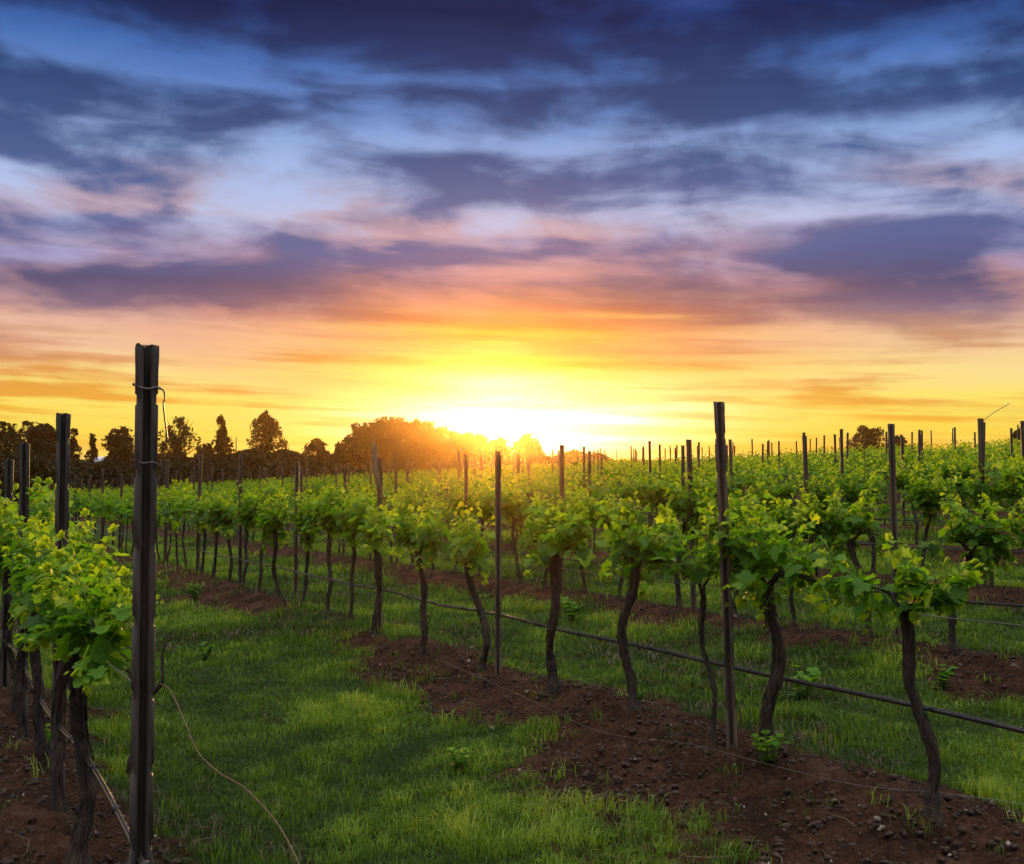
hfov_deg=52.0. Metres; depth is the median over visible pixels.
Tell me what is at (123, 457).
bush
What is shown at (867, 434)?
tree
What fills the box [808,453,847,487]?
grapevine
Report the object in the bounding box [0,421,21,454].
tree
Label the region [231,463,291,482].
bush
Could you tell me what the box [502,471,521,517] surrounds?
grapevine
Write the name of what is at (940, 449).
grapevine
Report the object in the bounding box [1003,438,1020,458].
grapevine
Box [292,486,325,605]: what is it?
grapevine
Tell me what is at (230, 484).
distant vines
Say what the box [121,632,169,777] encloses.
bare vine
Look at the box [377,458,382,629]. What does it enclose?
trellis post
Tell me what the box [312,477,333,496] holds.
grapevine
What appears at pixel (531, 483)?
grapevine
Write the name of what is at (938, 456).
grapevine
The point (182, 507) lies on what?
grapevine
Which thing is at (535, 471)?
grapevine
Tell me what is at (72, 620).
grapevine
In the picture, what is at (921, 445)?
trellis post
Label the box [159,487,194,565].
grapevine
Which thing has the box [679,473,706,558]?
grapevine
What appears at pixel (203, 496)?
grapevine
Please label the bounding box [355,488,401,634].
grapevine
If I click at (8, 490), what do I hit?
trellis post
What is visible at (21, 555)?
grapevine
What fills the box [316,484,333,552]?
grapevine
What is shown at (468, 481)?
grapevine
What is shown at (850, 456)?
grapevine
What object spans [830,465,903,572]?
grapevine
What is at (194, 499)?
grapevine
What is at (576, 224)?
sky
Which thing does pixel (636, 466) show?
grapevine
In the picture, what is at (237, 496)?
grapevine
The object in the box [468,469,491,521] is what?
grapevine
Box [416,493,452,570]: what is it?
grapevine
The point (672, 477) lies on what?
grapevine
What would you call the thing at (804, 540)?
drip pipe
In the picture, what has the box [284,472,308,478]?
bush
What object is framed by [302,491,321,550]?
grapevine
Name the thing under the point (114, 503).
grapevine
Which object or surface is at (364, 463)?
bush
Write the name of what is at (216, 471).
bush
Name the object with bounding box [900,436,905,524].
trellis post
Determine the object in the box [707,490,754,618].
grapevine
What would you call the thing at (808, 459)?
grapevine
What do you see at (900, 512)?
trellis wire
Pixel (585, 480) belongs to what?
grapevine
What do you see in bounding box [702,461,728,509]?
grapevine
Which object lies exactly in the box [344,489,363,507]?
grapevine
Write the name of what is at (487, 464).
bush
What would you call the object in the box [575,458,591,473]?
grapevine
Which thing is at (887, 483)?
grapevine
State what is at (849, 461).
grapevine
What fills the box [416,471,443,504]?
grapevine
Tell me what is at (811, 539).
trellis wire
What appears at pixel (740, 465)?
grapevine
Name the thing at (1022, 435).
trellis post
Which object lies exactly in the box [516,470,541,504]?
grapevine
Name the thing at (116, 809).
drip pipe
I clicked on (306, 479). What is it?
trellis post
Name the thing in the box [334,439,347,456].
tree
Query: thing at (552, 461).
trellis post
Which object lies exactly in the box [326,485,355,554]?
grapevine
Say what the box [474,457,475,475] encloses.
trellis post
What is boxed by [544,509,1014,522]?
drip pipe
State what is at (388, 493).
grapevine
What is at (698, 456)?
trellis post
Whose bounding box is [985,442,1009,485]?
grapevine
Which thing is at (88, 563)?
grapevine
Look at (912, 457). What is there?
grapevine
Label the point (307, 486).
grapevine
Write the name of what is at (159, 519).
grapevine
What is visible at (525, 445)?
tree
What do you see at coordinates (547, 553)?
grapevine
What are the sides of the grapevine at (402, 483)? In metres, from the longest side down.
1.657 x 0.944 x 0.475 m
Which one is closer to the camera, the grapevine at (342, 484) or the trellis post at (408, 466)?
the trellis post at (408, 466)
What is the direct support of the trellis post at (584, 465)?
on the ground at (750, 781)
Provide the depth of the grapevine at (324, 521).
11.97 m
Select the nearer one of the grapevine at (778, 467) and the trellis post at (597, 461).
the grapevine at (778, 467)
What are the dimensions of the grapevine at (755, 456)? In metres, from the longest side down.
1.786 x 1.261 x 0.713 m
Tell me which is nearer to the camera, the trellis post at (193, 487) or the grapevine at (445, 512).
the grapevine at (445, 512)
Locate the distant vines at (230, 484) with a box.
[36,438,1020,521]
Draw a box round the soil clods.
[0,554,1023,863]
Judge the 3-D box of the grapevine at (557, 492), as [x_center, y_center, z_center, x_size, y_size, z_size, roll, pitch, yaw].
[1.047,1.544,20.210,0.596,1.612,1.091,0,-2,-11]
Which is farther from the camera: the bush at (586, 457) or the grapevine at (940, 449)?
the bush at (586, 457)
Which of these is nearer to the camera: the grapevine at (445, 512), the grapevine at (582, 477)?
the grapevine at (445, 512)
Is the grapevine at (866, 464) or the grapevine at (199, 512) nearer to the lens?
the grapevine at (199, 512)
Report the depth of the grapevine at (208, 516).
16.74 m
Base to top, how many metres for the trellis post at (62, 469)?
2.186 m
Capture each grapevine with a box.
[0,476,55,712]
[0,480,18,676]
[0,497,17,688]
[0,508,53,739]
[1,511,96,771]
[13,531,163,863]
[21,501,129,817]
[69,487,87,533]
[69,495,78,523]
[69,496,83,526]
[75,485,97,519]
[77,493,92,525]
[85,496,100,540]
[91,495,109,542]
[93,489,114,543]
[99,488,119,544]
[102,480,128,548]
[110,492,132,548]
[116,493,132,552]
[122,488,134,554]
[122,493,133,517]
[156,497,164,559]
[157,488,182,562]
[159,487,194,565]
[167,479,197,568]
[169,489,187,529]
[176,483,196,530]
[180,482,193,531]
[188,492,202,513]
[188,492,221,572]
[196,483,216,525]
[198,489,235,578]
[207,493,237,581]
[209,484,230,535]
[217,484,236,536]
[221,480,238,538]
[232,487,260,587]
[233,486,258,540]
[239,477,289,591]
[243,478,255,496]
[245,486,260,541]
[254,487,300,597]
[276,484,299,546]
[284,490,305,536]
[285,482,299,505]
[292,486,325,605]
[299,476,319,500]
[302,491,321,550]
[309,478,356,613]
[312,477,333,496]
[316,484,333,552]
[322,486,383,619]
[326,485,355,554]
[334,481,350,493]
[340,478,362,500]
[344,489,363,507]
[351,476,368,498]
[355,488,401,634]
[359,472,373,496]
[360,485,387,560]
[363,478,385,502]
[371,480,394,527]
[382,488,405,562]
[385,494,451,656]
[387,480,407,522]
[394,483,426,566]
[398,472,407,488]
[404,474,425,499]
[410,474,420,485]
[411,480,421,513]
[413,472,428,505]
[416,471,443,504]
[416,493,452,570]
[419,472,430,508]
[428,473,445,517]
[429,471,449,485]
[432,479,460,537]
[440,471,457,494]
[440,473,463,519]
[446,479,482,507]
[447,478,483,572]
[449,501,495,672]
[456,472,473,491]
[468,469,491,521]
[469,470,494,497]
[469,485,503,578]
[481,481,535,583]
[482,470,503,485]
[484,477,513,542]
[492,467,516,487]
[501,464,539,544]
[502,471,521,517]
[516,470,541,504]
[517,496,599,695]
[519,491,564,586]
[522,471,541,501]
[525,468,541,496]
[532,469,566,530]
[534,474,558,508]
[537,465,556,487]
[538,466,558,505]
[546,470,581,509]
[547,465,574,489]
[557,482,601,592]
[566,461,598,490]
[571,465,587,488]
[571,467,617,551]
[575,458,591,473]
[575,462,595,491]
[585,467,605,489]
[586,458,609,474]
[591,470,619,503]
[594,500,681,709]
[595,491,650,600]
[600,460,623,497]
[603,463,621,482]
[608,470,635,499]
[609,474,650,538]
[610,463,628,485]
[616,460,641,487]
[617,463,637,482]
[628,458,647,479]
[628,461,656,481]
[633,470,664,527]
[636,458,666,481]
[639,461,657,493]
[639,474,676,544]
[648,458,686,495]
[649,470,717,607]
[651,496,756,742]
[652,461,673,477]
[665,459,686,498]
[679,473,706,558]
[685,456,703,472]
[685,463,704,478]
[693,464,716,487]
[700,470,738,519]
[700,482,844,759]
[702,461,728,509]
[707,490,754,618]
[716,463,751,497]
[727,458,752,506]
[728,455,755,477]
[734,452,783,531]
[735,449,761,497]
[736,451,753,490]
[745,449,765,463]
[747,455,774,503]
[749,490,824,627]
[750,455,775,469]
[751,454,781,485]
[755,473,800,563]
[764,456,793,485]
[767,459,814,508]
[772,454,793,482]
[773,458,809,507]
[777,454,798,468]
[784,447,824,481]
[787,449,820,487]
[793,452,815,469]
[796,469,842,570]
[799,482,911,636]
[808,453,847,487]
[809,533,987,826]
[810,446,831,461]
[810,454,838,475]
[811,460,864,532]
[815,449,845,475]
[816,451,843,481]
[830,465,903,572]
[834,459,873,489]
[837,447,859,470]
[838,450,865,473]
[839,455,867,480]
[846,463,896,541]
[852,447,885,468]
[857,452,877,480]
[861,462,901,524]
[865,447,888,473]
[869,454,906,481]
[880,445,908,460]
[880,449,900,464]
[881,451,906,500]
[896,457,942,544]
[900,446,928,464]
[900,464,962,572]
[901,452,949,524]
[904,446,935,510]
[906,486,1023,655]
[909,449,946,470]
[923,443,953,468]
[924,445,954,486]
[927,441,951,456]
[928,452,962,501]
[939,448,986,547]
[940,446,987,520]
[945,447,971,497]
[946,440,972,464]
[946,442,976,461]
[948,441,966,456]
[948,455,1023,587]
[965,445,1002,473]
[966,446,1001,478]
[974,453,1016,520]
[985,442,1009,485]
[987,439,1019,464]
[994,439,1014,456]
[994,450,1023,548]
[995,448,1021,473]
[998,448,1019,465]
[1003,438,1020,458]
[1014,497,1023,547]
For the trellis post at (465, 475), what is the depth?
16.47 m
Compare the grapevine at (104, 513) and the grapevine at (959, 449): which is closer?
the grapevine at (104, 513)
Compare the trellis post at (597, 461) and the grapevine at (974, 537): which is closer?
the grapevine at (974, 537)
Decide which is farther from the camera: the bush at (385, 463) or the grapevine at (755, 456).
the bush at (385, 463)
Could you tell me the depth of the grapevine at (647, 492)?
23.66 m
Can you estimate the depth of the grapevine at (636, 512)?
12.66 m
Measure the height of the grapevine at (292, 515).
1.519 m
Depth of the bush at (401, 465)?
112.53 m
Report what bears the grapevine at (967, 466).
on the ground at (750, 781)
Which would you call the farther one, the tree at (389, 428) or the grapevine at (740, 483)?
the tree at (389, 428)
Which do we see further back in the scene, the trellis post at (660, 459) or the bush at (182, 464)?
the bush at (182, 464)
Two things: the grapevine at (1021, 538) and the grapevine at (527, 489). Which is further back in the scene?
the grapevine at (527, 489)
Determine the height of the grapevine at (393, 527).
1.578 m
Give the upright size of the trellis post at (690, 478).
2.305 m
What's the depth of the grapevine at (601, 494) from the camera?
19.39 m
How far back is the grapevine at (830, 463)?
28.04 m
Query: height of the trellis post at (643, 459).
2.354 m
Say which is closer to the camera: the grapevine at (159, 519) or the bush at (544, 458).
the grapevine at (159, 519)
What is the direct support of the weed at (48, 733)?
on the ground at (750, 781)
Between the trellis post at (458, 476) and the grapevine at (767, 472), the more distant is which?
the grapevine at (767, 472)
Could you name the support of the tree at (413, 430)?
on the ground at (750, 781)
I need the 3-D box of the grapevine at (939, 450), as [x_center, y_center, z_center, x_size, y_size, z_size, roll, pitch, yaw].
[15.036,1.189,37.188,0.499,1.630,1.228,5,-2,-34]
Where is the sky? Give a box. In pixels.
[0,0,1023,459]
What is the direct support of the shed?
on the ground at (750, 781)
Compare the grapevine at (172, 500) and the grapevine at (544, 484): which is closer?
the grapevine at (544, 484)
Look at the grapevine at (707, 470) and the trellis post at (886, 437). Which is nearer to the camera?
the grapevine at (707, 470)
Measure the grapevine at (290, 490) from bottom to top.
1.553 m
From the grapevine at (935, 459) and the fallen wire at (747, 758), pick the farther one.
the grapevine at (935, 459)
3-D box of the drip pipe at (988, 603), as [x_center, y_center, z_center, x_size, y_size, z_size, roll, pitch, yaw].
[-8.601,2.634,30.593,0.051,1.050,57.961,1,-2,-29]
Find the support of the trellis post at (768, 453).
on the ground at (750, 781)
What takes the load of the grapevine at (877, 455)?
on the ground at (750, 781)
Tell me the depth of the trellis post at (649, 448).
23.56 m
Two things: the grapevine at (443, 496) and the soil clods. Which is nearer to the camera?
the soil clods
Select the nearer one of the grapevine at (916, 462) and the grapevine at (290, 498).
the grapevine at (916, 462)
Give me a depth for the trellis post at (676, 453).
39.14 m
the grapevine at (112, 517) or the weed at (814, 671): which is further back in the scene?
the grapevine at (112, 517)
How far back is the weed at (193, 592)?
14.53 m
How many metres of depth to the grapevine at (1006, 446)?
34.72 m
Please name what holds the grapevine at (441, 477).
on the ground at (750, 781)
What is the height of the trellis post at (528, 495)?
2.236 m
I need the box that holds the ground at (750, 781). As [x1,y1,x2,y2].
[0,459,1023,863]
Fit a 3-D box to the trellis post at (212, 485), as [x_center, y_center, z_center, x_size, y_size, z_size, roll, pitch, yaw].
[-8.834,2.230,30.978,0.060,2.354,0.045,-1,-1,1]
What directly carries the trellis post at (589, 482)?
on the ground at (750, 781)
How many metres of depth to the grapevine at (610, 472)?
30.95 m
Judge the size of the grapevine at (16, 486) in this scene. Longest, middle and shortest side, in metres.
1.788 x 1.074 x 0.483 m
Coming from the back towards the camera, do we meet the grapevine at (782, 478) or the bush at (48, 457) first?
the bush at (48, 457)
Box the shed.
[93,457,104,463]
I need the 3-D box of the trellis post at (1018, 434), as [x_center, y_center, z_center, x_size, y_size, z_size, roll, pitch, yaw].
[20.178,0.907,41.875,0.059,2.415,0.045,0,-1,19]
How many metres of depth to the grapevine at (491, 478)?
37.18 m
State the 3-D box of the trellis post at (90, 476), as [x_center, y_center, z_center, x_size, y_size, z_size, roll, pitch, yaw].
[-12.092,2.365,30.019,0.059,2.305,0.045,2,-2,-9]
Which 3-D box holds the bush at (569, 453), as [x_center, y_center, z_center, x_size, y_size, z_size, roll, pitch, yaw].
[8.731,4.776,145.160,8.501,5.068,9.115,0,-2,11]
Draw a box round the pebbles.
[8,590,1018,863]
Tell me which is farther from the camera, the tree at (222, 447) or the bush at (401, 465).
the tree at (222, 447)
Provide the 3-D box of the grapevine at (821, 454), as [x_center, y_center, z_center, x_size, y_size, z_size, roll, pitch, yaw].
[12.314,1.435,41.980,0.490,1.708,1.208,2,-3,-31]
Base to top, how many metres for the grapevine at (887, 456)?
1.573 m
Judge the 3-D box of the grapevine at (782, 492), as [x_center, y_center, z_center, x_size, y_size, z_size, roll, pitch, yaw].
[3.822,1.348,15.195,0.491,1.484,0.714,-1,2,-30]
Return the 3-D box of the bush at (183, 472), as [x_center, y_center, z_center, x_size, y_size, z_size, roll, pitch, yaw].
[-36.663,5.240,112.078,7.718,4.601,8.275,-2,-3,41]
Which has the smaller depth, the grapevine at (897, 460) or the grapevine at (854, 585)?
the grapevine at (854, 585)
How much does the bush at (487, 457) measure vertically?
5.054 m
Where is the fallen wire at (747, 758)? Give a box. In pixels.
[440,660,1023,804]
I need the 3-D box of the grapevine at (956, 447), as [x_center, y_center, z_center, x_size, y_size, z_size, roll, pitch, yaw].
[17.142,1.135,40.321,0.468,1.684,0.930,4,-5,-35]
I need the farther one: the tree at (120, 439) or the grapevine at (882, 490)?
the tree at (120, 439)
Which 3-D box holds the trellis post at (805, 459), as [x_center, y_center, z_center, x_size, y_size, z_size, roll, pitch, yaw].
[4.137,1.200,14.712,0.059,2.305,0.045,-1,-2,-10]
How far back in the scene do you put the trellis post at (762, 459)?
30.20 m
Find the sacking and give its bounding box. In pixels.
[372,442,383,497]
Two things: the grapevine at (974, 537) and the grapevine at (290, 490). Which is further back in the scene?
the grapevine at (290, 490)
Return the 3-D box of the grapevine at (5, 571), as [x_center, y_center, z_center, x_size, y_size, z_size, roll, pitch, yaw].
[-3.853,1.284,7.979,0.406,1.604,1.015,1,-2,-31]
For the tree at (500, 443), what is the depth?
141.50 m
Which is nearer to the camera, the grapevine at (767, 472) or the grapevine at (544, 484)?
the grapevine at (767, 472)
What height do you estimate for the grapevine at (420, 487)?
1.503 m
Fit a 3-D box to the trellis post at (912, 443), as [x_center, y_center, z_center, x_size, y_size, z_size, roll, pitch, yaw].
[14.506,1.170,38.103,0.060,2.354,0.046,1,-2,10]
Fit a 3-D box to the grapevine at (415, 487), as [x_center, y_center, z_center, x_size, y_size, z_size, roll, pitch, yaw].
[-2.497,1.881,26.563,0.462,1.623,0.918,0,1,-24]
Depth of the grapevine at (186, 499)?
33.57 m
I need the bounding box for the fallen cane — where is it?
[159,683,299,863]
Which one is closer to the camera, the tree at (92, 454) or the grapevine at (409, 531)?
the grapevine at (409, 531)
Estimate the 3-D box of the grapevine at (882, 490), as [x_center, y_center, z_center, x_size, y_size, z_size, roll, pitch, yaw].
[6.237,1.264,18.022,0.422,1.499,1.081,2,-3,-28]
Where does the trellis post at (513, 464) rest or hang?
on the ground at (750, 781)
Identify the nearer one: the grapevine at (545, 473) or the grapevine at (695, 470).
the grapevine at (695, 470)
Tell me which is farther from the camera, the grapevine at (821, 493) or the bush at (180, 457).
the bush at (180, 457)
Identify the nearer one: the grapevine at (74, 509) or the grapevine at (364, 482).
the grapevine at (74, 509)
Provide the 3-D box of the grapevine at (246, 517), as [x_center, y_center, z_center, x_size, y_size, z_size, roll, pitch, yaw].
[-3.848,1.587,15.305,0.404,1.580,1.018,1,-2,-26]
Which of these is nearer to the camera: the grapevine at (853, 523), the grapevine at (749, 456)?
the grapevine at (853, 523)
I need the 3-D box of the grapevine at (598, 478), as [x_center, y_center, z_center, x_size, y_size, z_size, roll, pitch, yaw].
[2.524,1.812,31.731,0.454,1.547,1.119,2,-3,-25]
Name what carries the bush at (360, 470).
on the ground at (750, 781)
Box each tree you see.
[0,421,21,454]
[13,420,38,442]
[25,423,56,454]
[69,428,82,458]
[84,433,98,462]
[101,426,134,455]
[158,416,200,458]
[194,443,212,456]
[206,415,235,456]
[246,409,288,452]
[302,438,329,457]
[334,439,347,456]
[336,422,391,464]
[370,416,408,462]
[388,418,443,466]
[417,426,474,467]
[452,432,498,459]
[489,437,513,458]
[510,432,544,458]
[845,424,887,463]
[895,434,907,462]
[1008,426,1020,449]
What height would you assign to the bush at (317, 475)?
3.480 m
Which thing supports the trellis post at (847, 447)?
on the ground at (750, 781)
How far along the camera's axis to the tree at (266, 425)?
143.96 m
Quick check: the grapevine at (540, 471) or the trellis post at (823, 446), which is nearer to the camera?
the grapevine at (540, 471)
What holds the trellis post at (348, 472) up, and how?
on the ground at (750, 781)
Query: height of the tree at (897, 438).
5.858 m
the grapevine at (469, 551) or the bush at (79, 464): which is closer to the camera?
the grapevine at (469, 551)
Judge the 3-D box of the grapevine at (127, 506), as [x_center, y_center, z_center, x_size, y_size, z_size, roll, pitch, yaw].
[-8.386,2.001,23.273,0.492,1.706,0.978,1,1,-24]
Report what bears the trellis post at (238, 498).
on the ground at (750, 781)
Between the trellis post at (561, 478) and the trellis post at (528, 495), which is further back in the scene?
the trellis post at (528, 495)
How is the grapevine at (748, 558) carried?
on the ground at (750, 781)
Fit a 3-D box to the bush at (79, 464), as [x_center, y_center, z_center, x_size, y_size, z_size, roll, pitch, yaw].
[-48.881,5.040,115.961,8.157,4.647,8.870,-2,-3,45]
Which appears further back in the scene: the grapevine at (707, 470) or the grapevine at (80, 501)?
the grapevine at (80, 501)
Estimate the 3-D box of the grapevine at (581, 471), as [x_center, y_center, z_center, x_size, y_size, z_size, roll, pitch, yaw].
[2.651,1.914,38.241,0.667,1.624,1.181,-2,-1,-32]
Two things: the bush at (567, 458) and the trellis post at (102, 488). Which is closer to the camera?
the trellis post at (102, 488)
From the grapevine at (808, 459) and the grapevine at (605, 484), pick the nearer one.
the grapevine at (605, 484)
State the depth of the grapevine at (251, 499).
14.55 m
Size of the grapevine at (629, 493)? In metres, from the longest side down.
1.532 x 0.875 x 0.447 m
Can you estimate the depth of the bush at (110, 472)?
110.56 m
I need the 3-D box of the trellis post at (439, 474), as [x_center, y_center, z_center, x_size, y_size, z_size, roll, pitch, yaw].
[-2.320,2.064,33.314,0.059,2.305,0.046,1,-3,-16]
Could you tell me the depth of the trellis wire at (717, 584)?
6.27 m
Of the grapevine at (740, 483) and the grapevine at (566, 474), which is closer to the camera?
the grapevine at (740, 483)
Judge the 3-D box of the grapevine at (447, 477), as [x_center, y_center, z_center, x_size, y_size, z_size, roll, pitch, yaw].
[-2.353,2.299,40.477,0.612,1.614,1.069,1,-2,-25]
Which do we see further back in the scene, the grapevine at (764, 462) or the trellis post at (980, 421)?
the grapevine at (764, 462)
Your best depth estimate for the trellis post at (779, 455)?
34.39 m
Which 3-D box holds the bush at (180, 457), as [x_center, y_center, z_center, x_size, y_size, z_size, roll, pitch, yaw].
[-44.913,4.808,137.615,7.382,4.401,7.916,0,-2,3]
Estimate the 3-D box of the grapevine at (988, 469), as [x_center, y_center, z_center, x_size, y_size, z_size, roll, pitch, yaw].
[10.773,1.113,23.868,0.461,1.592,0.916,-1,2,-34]
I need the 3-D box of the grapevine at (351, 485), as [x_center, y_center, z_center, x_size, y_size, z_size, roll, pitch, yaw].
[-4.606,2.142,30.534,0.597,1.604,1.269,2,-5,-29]
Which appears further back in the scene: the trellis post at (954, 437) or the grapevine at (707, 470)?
the trellis post at (954, 437)
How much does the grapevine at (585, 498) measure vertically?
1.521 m
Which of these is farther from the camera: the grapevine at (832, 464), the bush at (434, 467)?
the bush at (434, 467)
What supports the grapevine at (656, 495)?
on the ground at (750, 781)
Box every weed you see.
[45,722,50,750]
[183,583,204,600]
[198,642,213,660]
[446,744,475,771]
[561,596,584,621]
[636,685,647,700]
[751,730,789,762]
[790,664,820,701]
[922,662,958,688]
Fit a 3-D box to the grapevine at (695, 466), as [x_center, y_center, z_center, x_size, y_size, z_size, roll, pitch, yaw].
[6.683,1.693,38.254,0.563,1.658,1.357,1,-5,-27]
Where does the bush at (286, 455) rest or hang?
on the ground at (750, 781)
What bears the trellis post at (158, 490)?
on the ground at (750, 781)
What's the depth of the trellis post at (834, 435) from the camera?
27.78 m
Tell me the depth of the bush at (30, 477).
97.87 m
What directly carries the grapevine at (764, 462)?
on the ground at (750, 781)
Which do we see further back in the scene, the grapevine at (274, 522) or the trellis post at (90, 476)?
the trellis post at (90, 476)
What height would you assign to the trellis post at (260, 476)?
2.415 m
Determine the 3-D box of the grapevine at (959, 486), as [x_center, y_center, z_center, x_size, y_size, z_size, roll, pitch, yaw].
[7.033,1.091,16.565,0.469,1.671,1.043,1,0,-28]
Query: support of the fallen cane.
attached to the bare vine at (158, 687)
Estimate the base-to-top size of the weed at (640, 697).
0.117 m
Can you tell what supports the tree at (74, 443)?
on the ground at (750, 781)
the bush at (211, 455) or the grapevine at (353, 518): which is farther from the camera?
the bush at (211, 455)
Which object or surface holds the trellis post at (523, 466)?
on the ground at (750, 781)
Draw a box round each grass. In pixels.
[0,495,1023,863]
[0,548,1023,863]
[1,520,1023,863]
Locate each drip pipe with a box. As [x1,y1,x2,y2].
[0,631,149,863]
[74,523,1023,733]
[182,518,1023,607]
[443,520,1023,553]
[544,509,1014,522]
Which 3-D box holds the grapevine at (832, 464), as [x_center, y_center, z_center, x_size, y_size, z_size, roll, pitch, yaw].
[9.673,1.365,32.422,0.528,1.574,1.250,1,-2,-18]
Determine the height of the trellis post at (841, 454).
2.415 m
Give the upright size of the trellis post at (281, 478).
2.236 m
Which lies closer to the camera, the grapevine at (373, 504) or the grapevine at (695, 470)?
the grapevine at (373, 504)
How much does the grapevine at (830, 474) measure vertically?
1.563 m
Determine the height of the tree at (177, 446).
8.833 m
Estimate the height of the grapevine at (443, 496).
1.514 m
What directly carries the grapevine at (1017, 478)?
on the ground at (750, 781)
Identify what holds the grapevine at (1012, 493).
on the ground at (750, 781)
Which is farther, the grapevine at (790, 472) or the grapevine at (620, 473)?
the grapevine at (620, 473)
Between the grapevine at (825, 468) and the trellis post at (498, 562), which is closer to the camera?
the trellis post at (498, 562)
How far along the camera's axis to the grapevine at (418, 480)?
43.01 m
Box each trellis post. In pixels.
[0,458,13,686]
[18,442,29,724]
[50,412,70,808]
[74,475,76,529]
[87,474,91,537]
[101,469,103,543]
[118,474,122,548]
[129,343,167,863]
[158,474,160,526]
[163,459,169,562]
[191,468,194,531]
[196,454,202,572]
[211,468,213,534]
[236,470,238,538]
[238,455,242,585]
[259,466,260,493]
[263,468,267,543]
[281,469,282,493]
[294,462,298,599]
[300,466,302,549]
[305,468,307,502]
[335,463,336,489]
[342,466,346,555]
[347,463,349,489]
[369,461,371,505]
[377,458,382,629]
[394,453,398,563]
[407,458,409,499]
[438,461,439,501]
[457,450,459,533]
[464,454,467,534]
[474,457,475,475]
[480,456,481,521]
[495,451,500,675]
[513,455,514,486]
[515,455,519,543]
[522,457,523,496]
[527,456,529,510]
[552,450,553,487]
[559,445,564,589]
[583,446,584,488]
[588,451,591,548]
[593,450,594,489]
[597,449,598,495]
[601,454,602,499]
[630,446,632,482]
[643,446,644,504]
[648,441,651,526]
[659,444,660,511]
[676,445,677,468]
[681,445,685,558]
[686,439,696,609]
[698,442,699,474]
[713,401,737,748]
[726,445,727,477]
[728,439,732,486]
[761,444,763,504]
[767,441,768,486]
[778,441,779,482]
[802,436,810,553]
[823,435,824,458]
[833,434,836,462]
[839,429,843,527]
[846,433,848,497]
[885,431,887,481]
[888,424,900,640]
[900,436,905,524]
[911,432,912,469]
[917,430,920,510]
[921,430,922,463]
[954,427,955,453]
[974,432,975,454]
[977,418,986,586]
[984,422,985,466]
[1010,428,1012,463]
[1017,425,1018,445]
[1020,421,1023,517]
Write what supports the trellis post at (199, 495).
on the ground at (750, 781)
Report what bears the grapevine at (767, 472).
on the ground at (750, 781)
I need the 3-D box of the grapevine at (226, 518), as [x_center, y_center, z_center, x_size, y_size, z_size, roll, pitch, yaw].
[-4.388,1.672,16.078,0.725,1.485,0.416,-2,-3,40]
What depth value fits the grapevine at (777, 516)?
10.19 m
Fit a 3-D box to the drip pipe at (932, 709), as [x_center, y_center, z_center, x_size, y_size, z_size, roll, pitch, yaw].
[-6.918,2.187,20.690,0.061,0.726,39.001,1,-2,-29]
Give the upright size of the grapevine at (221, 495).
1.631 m
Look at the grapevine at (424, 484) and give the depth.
34.08 m
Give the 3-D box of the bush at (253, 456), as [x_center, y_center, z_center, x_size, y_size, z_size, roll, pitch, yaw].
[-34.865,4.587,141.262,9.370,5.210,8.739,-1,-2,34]
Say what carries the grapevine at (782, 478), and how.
on the ground at (750, 781)
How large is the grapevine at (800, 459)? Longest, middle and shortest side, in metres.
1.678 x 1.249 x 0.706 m
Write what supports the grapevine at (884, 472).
on the ground at (750, 781)
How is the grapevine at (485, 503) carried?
on the ground at (750, 781)
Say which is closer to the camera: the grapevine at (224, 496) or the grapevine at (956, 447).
the grapevine at (224, 496)
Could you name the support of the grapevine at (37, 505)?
on the ground at (750, 781)
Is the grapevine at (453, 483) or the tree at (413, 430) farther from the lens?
the tree at (413, 430)
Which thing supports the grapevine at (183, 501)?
on the ground at (750, 781)
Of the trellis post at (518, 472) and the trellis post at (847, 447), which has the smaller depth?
the trellis post at (518, 472)
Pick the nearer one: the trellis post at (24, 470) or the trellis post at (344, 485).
the trellis post at (24, 470)
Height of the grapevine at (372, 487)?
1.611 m
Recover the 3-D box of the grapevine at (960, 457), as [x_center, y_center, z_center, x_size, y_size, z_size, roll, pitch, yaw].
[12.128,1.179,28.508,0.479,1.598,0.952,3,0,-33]
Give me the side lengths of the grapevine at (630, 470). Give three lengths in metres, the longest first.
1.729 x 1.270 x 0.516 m
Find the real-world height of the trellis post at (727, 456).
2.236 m
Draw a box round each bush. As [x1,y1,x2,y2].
[0,449,72,501]
[0,449,86,499]
[0,451,78,495]
[70,457,93,474]
[76,462,133,490]
[97,451,133,465]
[119,462,134,481]
[133,460,192,486]
[158,452,184,462]
[162,460,190,483]
[168,452,189,461]
[185,464,236,485]
[186,458,224,470]
[190,451,226,461]
[224,451,244,462]
[229,447,273,466]
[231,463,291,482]
[259,448,308,466]
[278,453,313,467]
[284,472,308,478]
[288,468,318,475]
[306,451,350,471]
[309,471,333,493]
[312,467,342,474]
[342,464,383,476]
[353,461,384,469]
[383,460,393,466]
[383,460,421,473]
[422,464,449,471]
[425,456,462,468]
[457,453,501,469]
[476,459,507,470]
[502,457,512,464]
[515,452,556,468]
[543,455,581,466]
[564,448,587,458]
[579,452,611,463]
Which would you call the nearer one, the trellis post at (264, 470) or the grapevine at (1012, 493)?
the grapevine at (1012, 493)
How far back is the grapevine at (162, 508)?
20.14 m
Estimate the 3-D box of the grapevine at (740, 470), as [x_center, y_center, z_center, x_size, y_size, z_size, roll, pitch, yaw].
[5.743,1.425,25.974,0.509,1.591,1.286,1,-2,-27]
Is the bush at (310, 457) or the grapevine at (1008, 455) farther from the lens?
the bush at (310, 457)
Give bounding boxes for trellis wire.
[2,577,130,681]
[121,514,1023,625]
[388,501,1014,514]
[432,519,1011,550]

